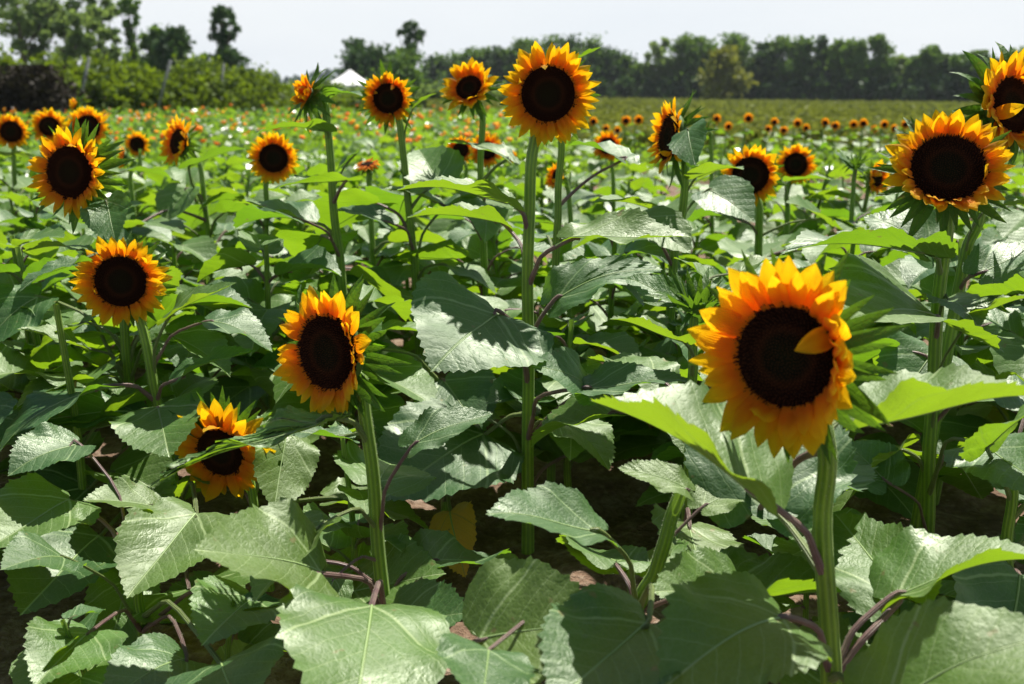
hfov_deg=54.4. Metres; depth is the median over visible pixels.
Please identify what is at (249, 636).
leafy sunflower
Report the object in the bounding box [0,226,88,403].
leafy sunflower
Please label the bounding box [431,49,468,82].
tree
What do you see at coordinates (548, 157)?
leafy sunflower
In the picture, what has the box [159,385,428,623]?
sunflower
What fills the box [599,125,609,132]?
leafy sunflower
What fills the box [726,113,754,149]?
leafy sunflower
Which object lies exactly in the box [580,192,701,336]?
leafy sunflower
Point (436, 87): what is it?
hedge
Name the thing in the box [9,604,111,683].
leafy sunflower
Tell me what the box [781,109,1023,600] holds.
sunflower
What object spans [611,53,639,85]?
tree
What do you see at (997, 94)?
sunflower
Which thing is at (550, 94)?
sunflower
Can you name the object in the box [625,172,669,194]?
leafy sunflower
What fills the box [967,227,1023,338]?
leafy sunflower
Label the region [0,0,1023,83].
sky
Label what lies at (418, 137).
orange blossoms
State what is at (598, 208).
leafy sunflower
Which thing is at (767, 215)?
leafy sunflower
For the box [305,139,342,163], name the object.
leafy sunflower
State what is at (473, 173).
leafy sunflower
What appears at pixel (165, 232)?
leafy sunflower
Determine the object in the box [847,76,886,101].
shrub
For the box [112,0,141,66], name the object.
tree
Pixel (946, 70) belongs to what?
tree
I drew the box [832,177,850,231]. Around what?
leafy sunflower
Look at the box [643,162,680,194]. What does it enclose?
leafy sunflower
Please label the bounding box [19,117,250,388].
sunflower
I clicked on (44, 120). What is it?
sunflower
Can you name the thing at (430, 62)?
tree
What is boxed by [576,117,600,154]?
leafy sunflower
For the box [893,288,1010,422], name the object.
leafy sunflower
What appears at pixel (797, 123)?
leafy sunflower
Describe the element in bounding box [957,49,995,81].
tree
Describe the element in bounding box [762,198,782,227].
leafy sunflower
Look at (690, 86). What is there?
shrub
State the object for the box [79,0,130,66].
tree
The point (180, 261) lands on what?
leafy sunflower
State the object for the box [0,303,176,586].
leafy sunflower
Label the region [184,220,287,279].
leafy sunflower
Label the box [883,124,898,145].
leafy sunflower
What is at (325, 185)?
leafy sunflower
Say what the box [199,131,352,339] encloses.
sunflower
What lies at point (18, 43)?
tree
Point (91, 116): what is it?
sunflower
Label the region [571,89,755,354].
sunflower
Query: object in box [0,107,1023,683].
ground
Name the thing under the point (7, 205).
leafy sunflower
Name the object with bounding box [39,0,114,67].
tree
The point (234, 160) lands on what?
leafy sunflower
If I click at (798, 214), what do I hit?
leafy sunflower
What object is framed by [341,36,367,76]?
tree
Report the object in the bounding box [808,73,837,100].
shrub
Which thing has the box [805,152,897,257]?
sunflower
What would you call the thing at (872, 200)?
leafy sunflower
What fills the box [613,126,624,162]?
leafy sunflower
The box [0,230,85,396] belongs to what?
leafy sunflower
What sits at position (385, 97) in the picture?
sunflower
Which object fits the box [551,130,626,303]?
sunflower
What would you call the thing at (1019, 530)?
leafy sunflower
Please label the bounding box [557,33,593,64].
tree
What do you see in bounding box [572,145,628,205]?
leafy sunflower
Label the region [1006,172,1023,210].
leafy sunflower
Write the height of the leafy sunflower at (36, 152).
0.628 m
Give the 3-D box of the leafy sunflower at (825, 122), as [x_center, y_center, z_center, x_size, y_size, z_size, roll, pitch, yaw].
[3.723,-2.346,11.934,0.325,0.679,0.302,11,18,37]
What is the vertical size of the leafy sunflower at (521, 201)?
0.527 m
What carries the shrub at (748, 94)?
on the ground
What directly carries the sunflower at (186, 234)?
on the ground
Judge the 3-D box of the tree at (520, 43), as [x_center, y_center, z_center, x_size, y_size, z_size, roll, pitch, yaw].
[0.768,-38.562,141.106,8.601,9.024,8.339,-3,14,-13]
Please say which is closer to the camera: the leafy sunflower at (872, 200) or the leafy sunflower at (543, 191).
the leafy sunflower at (543, 191)
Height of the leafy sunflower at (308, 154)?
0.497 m
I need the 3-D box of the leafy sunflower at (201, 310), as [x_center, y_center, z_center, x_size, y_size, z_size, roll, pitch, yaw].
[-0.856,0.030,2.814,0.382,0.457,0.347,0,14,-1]
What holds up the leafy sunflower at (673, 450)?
on the ground
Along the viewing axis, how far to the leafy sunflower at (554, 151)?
7.57 m
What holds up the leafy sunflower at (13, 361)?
on the ground
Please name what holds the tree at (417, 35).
on the ground
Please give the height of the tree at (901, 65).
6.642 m
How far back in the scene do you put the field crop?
26.90 m
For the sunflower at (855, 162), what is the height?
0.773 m
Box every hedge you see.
[0,40,335,119]
[280,78,511,107]
[329,93,421,113]
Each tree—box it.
[0,0,60,63]
[4,0,82,63]
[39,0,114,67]
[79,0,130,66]
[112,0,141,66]
[122,23,163,67]
[142,23,196,74]
[207,4,241,54]
[332,41,396,80]
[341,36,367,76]
[371,46,432,86]
[396,19,426,52]
[421,54,452,81]
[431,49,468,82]
[458,45,490,67]
[478,45,512,81]
[490,36,533,80]
[512,34,564,64]
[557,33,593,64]
[569,31,612,80]
[582,44,637,86]
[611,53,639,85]
[621,62,652,90]
[629,56,689,86]
[643,37,673,72]
[655,31,706,83]
[679,38,719,95]
[695,44,759,99]
[714,31,770,87]
[746,41,784,99]
[754,34,810,83]
[778,34,829,95]
[804,34,840,97]
[813,38,860,91]
[829,37,882,90]
[852,32,900,100]
[877,52,914,84]
[898,55,930,81]
[908,44,957,83]
[936,53,960,86]
[945,53,975,85]
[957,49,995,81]
[1008,45,1023,52]
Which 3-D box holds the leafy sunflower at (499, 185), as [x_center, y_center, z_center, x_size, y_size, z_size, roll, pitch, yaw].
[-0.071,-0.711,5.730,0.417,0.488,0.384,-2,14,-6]
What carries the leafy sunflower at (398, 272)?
on the ground
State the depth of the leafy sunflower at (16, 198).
3.66 m
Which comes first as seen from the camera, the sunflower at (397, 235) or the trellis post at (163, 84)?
the sunflower at (397, 235)
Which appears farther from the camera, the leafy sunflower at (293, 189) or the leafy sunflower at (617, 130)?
the leafy sunflower at (617, 130)
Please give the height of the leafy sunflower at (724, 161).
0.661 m
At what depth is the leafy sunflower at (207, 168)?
6.77 m
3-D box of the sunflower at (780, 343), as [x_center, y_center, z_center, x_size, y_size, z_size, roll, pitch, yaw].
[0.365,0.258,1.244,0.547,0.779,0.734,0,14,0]
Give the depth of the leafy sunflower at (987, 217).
4.76 m
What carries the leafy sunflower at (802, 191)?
on the ground
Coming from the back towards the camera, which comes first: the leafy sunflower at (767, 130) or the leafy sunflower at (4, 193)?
the leafy sunflower at (767, 130)
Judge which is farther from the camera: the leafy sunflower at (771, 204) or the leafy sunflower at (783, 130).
the leafy sunflower at (783, 130)
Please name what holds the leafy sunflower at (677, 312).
on the ground
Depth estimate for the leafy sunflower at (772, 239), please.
3.06 m
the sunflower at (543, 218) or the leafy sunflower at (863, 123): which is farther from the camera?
the leafy sunflower at (863, 123)
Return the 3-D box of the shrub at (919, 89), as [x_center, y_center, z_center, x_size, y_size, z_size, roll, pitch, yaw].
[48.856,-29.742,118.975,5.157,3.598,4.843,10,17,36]
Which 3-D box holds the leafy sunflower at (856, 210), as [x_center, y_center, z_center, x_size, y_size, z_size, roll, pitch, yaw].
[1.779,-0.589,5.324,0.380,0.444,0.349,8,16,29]
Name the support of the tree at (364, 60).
on the ground
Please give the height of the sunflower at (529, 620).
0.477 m
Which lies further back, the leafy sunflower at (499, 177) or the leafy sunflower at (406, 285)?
the leafy sunflower at (499, 177)
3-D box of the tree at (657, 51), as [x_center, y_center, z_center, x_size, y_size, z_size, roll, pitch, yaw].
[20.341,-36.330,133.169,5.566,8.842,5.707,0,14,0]
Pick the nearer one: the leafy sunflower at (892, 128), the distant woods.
the leafy sunflower at (892, 128)
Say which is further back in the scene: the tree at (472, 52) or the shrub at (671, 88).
the tree at (472, 52)
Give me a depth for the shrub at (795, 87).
124.20 m
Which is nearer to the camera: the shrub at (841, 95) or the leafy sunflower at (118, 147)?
the leafy sunflower at (118, 147)
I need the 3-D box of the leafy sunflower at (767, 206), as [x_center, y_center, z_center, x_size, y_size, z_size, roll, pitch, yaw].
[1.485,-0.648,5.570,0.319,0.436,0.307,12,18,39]
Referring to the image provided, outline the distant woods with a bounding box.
[78,64,809,84]
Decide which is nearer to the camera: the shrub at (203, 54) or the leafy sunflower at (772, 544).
the leafy sunflower at (772, 544)
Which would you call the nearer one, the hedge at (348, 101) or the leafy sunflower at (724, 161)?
the leafy sunflower at (724, 161)
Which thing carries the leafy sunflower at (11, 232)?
on the ground
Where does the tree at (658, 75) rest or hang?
on the ground
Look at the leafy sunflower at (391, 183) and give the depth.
4.76 m
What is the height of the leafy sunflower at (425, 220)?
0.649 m
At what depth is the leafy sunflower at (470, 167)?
6.40 m
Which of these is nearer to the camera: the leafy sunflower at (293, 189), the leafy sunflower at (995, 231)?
the leafy sunflower at (995, 231)
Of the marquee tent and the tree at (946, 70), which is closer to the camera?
the marquee tent
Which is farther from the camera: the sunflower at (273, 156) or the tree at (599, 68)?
the tree at (599, 68)
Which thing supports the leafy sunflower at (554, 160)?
on the ground
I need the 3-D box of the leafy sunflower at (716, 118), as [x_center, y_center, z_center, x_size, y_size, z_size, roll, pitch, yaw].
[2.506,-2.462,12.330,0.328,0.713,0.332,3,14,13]
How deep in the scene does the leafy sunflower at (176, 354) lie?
2.38 m
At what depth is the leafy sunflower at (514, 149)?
7.13 m
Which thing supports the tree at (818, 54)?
on the ground
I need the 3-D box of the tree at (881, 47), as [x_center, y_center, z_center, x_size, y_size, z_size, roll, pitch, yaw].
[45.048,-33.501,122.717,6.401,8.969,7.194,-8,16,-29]
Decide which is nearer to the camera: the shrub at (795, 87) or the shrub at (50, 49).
the shrub at (50, 49)
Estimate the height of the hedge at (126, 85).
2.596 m
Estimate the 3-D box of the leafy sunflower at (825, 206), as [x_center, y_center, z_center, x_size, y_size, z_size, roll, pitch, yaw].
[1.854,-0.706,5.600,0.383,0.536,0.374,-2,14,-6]
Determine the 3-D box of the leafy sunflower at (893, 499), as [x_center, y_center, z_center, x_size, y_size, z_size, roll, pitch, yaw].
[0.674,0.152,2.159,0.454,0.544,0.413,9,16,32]
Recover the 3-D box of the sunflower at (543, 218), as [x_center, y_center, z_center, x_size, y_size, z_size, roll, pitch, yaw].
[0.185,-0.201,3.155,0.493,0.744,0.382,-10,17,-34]
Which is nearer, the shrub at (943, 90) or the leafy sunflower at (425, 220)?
the leafy sunflower at (425, 220)
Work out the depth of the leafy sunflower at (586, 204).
5.88 m
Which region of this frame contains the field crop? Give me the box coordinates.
[426,96,1022,155]
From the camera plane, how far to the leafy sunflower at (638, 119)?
11.66 m
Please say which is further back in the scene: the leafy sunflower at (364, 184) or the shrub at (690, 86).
the shrub at (690, 86)
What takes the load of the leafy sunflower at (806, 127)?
on the ground
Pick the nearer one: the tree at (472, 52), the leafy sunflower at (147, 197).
the leafy sunflower at (147, 197)
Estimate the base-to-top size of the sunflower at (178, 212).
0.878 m
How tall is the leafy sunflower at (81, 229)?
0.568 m
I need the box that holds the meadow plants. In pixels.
[0,106,1023,251]
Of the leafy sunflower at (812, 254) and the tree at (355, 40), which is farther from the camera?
the tree at (355, 40)
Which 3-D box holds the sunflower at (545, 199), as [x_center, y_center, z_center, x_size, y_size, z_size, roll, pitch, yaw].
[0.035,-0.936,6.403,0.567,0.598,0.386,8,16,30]
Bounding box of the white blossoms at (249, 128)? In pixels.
[12,107,504,144]
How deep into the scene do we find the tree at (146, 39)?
68.45 m
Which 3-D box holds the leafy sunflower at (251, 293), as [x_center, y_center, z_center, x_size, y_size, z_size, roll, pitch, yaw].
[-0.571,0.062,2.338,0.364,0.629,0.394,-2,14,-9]
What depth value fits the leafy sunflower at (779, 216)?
4.37 m
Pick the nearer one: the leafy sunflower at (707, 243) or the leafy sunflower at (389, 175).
the leafy sunflower at (707, 243)
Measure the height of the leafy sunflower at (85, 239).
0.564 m
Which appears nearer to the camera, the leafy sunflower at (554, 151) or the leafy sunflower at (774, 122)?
the leafy sunflower at (554, 151)
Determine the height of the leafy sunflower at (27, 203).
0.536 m
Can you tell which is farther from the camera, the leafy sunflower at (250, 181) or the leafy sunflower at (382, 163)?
the leafy sunflower at (382, 163)
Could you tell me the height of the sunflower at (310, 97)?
1.015 m
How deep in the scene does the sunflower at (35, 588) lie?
1.92 m
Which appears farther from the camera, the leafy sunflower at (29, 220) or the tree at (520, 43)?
the tree at (520, 43)
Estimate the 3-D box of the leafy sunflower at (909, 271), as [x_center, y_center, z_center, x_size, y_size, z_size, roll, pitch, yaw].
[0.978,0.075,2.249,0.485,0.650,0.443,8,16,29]
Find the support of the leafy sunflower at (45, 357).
on the ground
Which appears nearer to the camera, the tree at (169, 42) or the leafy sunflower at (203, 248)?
the leafy sunflower at (203, 248)
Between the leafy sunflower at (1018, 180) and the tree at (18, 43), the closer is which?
the leafy sunflower at (1018, 180)
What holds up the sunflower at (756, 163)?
on the ground
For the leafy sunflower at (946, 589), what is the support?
on the ground
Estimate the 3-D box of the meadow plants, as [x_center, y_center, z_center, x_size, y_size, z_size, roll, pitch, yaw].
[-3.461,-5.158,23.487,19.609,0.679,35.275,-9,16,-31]
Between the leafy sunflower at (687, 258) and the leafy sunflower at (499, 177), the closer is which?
the leafy sunflower at (687, 258)
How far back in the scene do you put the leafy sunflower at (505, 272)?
3.42 m
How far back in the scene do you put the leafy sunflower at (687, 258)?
2.77 m
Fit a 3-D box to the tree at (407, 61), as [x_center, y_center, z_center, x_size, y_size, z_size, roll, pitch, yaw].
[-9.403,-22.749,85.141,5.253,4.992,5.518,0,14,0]
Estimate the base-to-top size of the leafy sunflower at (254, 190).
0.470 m
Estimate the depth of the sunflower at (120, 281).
1.83 m
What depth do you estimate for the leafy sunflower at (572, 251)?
2.50 m
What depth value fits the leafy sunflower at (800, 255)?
3.30 m
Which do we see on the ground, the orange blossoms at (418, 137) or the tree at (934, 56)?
the tree at (934, 56)
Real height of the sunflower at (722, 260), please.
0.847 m
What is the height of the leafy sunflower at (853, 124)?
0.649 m
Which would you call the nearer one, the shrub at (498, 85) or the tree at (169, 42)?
the tree at (169, 42)
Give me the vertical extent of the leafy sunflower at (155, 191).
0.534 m
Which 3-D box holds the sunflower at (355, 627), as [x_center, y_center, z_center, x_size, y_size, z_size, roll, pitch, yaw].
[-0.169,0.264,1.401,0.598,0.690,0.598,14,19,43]
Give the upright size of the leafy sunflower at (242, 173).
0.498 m
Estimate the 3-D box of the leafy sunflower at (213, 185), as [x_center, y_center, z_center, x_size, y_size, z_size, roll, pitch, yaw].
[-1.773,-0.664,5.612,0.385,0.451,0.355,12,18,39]
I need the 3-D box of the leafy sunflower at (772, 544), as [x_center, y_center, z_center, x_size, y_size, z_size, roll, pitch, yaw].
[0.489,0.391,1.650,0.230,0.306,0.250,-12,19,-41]
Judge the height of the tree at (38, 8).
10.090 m
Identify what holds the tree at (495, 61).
on the ground
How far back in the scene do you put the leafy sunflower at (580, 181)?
5.47 m
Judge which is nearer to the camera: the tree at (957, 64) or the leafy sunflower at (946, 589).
the leafy sunflower at (946, 589)
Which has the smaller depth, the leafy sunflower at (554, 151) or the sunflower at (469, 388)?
the sunflower at (469, 388)
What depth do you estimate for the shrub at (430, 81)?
140.74 m
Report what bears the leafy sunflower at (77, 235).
on the ground
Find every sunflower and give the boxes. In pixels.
[0,107,66,232]
[0,111,53,232]
[0,168,25,206]
[0,181,34,235]
[0,185,39,234]
[0,186,19,234]
[0,192,48,290]
[0,198,84,323]
[0,225,13,231]
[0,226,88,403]
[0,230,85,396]
[0,230,271,645]
[0,237,141,392]
[0,284,251,614]
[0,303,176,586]
[0,343,88,559]
[0,421,284,683]
[7,162,28,175]
[9,234,163,369]
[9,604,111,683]
[17,219,95,281]
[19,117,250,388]
[23,193,57,217]
[31,149,80,208]
[38,105,171,242]
[51,220,133,366]
[69,94,145,251]
[77,201,171,256]
[80,284,203,392]
[90,240,193,265]
[109,149,163,244]
[113,130,185,229]
[113,138,152,161]
[113,235,220,373]
[115,162,160,199]
[117,145,204,267]
[119,165,156,216]
[122,309,264,448]
[123,114,285,336]
[140,203,197,244]
[143,151,167,182]
[149,273,519,683]
[151,165,245,284]
[154,268,278,396]
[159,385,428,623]
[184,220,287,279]
[188,155,252,203]
[189,184,222,229]
[197,231,340,414]
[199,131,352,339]
[203,166,226,181]
[211,592,287,683]
[212,171,270,275]
[217,164,259,183]
[227,182,287,270]
[233,63,417,440]
[235,241,317,345]
[245,161,358,287]
[249,186,352,286]
[250,284,437,486]
[251,180,294,257]
[260,251,389,424]
[269,157,464,355]
[280,184,314,230]
[296,151,311,184]
[303,421,410,573]
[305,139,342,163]
[307,184,345,190]
[309,158,336,191]
[312,221,389,320]
[314,59,503,368]
[336,175,362,188]
[348,182,376,190]
[352,219,388,266]
[354,137,395,182]
[360,135,396,162]
[360,230,471,341]
[360,231,427,346]
[362,153,395,185]
[363,181,420,229]
[364,339,540,576]
[373,167,428,203]
[377,41,689,554]
[382,57,551,375]
[390,174,474,230]
[393,187,454,248]
[404,135,502,262]
[429,132,540,278]
[436,458,840,683]
[448,209,515,294]
[448,217,551,377]
[459,171,476,177]
[459,210,549,311]
[461,166,496,180]
[461,175,514,251]
[478,47,643,482]
[486,307,658,487]
[492,176,524,210]
[500,174,581,265]
[501,146,539,178]
[505,286,593,378]
[507,162,652,342]
[508,150,547,206]
[510,218,627,318]
[513,154,554,206]
[518,177,551,222]
[524,147,568,204]
[535,172,603,243]
[535,237,680,370]
[538,150,566,203]
[546,171,601,217]
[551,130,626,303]
[562,214,608,316]
[565,128,581,156]
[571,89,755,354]
[571,171,607,215]
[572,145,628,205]
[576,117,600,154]
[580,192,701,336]
[585,219,720,344]
[587,161,652,213]
[590,177,681,268]
[590,249,1023,683]
[598,310,709,518]
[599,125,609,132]
[604,176,669,212]
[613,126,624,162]
[615,116,640,171]
[616,258,727,354]
[625,115,646,156]
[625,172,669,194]
[627,230,734,307]
[636,363,726,529]
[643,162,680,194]
[643,176,672,198]
[658,284,732,318]
[669,183,714,218]
[674,257,771,335]
[675,186,731,256]
[682,119,776,268]
[687,144,865,288]
[689,154,765,254]
[692,184,763,261]
[705,114,727,156]
[713,234,807,266]
[714,122,733,156]
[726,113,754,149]
[727,163,771,223]
[730,228,820,269]
[740,143,855,255]
[742,489,861,625]
[756,125,778,154]
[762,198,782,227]
[763,118,782,148]
[763,158,823,206]
[763,178,842,234]
[764,163,868,257]
[764,187,798,223]
[767,209,829,234]
[771,147,808,205]
[774,126,790,153]
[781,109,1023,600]
[783,118,803,147]
[792,228,908,428]
[798,123,812,146]
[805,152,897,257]
[810,117,834,161]
[812,169,865,231]
[815,148,894,261]
[819,190,866,235]
[821,121,847,171]
[821,217,869,258]
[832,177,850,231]
[834,191,907,259]
[835,120,859,151]
[843,580,956,643]
[845,305,924,517]
[849,175,882,203]
[851,118,874,156]
[853,42,1023,528]
[855,191,885,217]
[863,120,888,156]
[866,193,902,262]
[866,286,919,339]
[867,125,882,151]
[869,250,965,340]
[873,230,1023,504]
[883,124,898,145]
[891,121,907,143]
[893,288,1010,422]
[920,271,1023,527]
[950,208,1023,305]
[950,218,1000,290]
[952,375,1023,614]
[954,175,1023,236]
[958,205,1008,220]
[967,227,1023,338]
[969,160,1023,218]
[982,185,1023,229]
[991,501,1023,563]
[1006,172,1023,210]
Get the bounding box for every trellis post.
[78,57,90,104]
[155,60,171,113]
[218,64,224,106]
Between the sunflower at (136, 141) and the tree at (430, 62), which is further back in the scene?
the tree at (430, 62)
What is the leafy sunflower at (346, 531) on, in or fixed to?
on the ground
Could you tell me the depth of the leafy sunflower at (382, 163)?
6.66 m
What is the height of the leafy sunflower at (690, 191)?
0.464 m
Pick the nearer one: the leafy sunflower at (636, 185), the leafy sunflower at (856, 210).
the leafy sunflower at (636, 185)
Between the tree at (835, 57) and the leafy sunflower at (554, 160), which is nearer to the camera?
the leafy sunflower at (554, 160)
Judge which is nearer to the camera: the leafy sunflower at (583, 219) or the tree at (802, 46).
the leafy sunflower at (583, 219)
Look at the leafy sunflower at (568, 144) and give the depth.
11.79 m
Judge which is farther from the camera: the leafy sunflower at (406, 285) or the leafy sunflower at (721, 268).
the leafy sunflower at (406, 285)
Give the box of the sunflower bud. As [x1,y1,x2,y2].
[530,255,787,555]
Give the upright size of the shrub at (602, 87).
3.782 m
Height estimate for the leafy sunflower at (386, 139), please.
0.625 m
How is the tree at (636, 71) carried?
on the ground
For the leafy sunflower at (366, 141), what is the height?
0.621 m
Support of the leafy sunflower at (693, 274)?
on the ground
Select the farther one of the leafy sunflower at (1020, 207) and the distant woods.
the distant woods
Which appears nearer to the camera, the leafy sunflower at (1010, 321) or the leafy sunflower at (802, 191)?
the leafy sunflower at (1010, 321)
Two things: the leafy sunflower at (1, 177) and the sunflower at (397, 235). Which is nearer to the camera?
the sunflower at (397, 235)
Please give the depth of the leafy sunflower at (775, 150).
6.37 m
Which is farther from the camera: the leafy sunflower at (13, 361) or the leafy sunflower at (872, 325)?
the leafy sunflower at (872, 325)
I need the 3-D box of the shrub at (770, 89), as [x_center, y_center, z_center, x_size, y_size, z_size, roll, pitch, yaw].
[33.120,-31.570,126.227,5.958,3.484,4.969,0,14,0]
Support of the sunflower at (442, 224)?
on the ground
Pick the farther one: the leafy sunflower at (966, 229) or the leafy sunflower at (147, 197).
the leafy sunflower at (147, 197)
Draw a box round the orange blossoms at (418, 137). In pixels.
[3,103,502,144]
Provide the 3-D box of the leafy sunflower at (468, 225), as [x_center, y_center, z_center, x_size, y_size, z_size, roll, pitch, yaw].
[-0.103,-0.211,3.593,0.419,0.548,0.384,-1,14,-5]
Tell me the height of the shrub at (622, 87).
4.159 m
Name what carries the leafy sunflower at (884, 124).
on the ground
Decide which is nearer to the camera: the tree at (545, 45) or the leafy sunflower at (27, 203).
the leafy sunflower at (27, 203)
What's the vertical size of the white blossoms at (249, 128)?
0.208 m
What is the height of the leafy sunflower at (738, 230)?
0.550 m
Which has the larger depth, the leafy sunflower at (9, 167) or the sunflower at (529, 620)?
the leafy sunflower at (9, 167)
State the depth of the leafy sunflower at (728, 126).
11.53 m
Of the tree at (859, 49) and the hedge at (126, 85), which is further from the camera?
the tree at (859, 49)
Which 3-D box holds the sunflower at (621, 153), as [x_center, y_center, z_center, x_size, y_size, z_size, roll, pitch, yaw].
[0.057,-0.149,2.342,0.475,1.037,0.476,0,14,0]
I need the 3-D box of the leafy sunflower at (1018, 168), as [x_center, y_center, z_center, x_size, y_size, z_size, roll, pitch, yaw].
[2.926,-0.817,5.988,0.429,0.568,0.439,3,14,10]
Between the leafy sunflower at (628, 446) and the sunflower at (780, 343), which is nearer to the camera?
the sunflower at (780, 343)
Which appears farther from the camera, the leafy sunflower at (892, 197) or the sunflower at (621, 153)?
the leafy sunflower at (892, 197)
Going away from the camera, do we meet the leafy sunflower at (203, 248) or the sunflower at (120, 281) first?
the sunflower at (120, 281)
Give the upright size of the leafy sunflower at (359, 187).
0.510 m
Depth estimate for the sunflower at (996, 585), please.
1.35 m
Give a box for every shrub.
[0,63,105,119]
[46,45,55,57]
[182,52,208,66]
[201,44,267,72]
[419,73,434,84]
[491,79,509,87]
[591,76,613,97]
[601,73,637,98]
[631,78,664,97]
[657,76,684,98]
[680,73,710,98]
[728,76,755,99]
[751,79,791,99]
[774,75,811,99]
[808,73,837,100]
[825,78,867,100]
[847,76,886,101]
[877,74,913,100]
[905,78,939,101]
[927,74,963,101]
[952,74,978,101]
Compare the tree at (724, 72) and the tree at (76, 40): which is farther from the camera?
the tree at (724, 72)
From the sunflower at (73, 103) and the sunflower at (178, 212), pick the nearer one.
the sunflower at (178, 212)
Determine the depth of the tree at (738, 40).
127.79 m
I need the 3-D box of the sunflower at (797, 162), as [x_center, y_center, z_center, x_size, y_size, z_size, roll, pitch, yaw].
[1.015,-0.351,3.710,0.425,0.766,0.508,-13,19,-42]
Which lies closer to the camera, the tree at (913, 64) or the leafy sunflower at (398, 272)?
the leafy sunflower at (398, 272)
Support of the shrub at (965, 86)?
on the ground
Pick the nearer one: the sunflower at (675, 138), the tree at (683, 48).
the sunflower at (675, 138)
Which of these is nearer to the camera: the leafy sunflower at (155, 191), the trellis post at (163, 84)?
the leafy sunflower at (155, 191)
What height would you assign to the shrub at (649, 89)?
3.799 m
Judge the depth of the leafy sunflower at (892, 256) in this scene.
2.86 m
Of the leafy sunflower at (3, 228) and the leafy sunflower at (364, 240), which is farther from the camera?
the leafy sunflower at (364, 240)
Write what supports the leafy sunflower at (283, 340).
on the ground
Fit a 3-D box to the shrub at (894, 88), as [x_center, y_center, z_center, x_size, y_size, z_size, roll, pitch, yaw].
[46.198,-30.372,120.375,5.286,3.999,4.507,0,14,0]
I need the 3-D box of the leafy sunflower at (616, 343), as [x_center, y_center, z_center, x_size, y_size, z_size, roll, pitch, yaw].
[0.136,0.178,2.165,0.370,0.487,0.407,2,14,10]
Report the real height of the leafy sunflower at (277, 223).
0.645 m
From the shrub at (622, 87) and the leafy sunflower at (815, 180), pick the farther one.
the shrub at (622, 87)
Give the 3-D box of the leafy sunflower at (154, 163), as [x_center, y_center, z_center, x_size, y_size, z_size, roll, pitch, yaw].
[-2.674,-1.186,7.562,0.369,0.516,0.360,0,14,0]
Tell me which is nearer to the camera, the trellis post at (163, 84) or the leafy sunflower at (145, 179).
the leafy sunflower at (145, 179)
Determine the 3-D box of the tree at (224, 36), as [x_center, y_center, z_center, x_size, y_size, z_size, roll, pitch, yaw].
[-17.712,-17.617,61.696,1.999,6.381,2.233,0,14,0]
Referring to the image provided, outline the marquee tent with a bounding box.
[331,70,365,87]
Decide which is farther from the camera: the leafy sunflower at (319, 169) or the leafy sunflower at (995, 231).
the leafy sunflower at (319, 169)
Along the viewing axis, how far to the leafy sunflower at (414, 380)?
2.12 m
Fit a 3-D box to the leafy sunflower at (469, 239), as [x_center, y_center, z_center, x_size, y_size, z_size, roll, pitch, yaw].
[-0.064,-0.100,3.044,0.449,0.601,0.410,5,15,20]
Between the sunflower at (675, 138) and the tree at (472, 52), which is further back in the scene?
the tree at (472, 52)
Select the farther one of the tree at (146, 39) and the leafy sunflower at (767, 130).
the tree at (146, 39)
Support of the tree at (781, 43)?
on the ground
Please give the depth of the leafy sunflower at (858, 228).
3.08 m
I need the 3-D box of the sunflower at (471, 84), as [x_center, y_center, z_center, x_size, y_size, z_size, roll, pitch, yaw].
[-0.125,-0.241,2.713,0.470,1.034,0.417,-7,15,-25]
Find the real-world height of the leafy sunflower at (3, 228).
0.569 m
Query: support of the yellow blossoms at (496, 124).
on the meadow plants
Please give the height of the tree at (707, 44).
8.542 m
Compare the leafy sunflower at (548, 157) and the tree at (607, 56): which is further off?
the tree at (607, 56)
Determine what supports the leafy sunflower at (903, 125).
on the ground
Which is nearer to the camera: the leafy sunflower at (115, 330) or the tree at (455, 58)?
the leafy sunflower at (115, 330)
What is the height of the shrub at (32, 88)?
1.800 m
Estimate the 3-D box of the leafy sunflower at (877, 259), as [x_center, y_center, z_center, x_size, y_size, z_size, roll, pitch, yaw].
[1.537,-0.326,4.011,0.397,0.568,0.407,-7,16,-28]
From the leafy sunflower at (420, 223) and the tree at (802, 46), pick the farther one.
the tree at (802, 46)
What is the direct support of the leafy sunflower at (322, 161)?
on the ground
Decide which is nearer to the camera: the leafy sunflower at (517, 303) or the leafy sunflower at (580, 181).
the leafy sunflower at (517, 303)
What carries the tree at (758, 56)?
on the ground
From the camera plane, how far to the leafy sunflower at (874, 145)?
12.44 m
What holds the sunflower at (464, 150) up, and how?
on the ground
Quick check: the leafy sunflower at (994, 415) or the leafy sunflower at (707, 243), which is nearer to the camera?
the leafy sunflower at (994, 415)
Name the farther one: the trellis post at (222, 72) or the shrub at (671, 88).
the shrub at (671, 88)
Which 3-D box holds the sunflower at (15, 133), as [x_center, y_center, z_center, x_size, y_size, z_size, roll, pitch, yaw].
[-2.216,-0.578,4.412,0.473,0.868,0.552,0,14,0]
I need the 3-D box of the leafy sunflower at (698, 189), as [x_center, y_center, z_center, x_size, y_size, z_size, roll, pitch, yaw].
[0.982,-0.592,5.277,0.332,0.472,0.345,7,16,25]
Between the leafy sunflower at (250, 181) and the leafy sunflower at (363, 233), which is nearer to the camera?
the leafy sunflower at (363, 233)
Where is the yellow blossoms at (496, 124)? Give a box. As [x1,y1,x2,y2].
[3,105,517,148]
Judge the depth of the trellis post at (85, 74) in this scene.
28.90 m
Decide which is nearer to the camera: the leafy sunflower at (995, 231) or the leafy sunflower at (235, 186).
the leafy sunflower at (995, 231)
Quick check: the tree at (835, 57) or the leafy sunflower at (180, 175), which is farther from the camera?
the tree at (835, 57)
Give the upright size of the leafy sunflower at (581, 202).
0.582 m

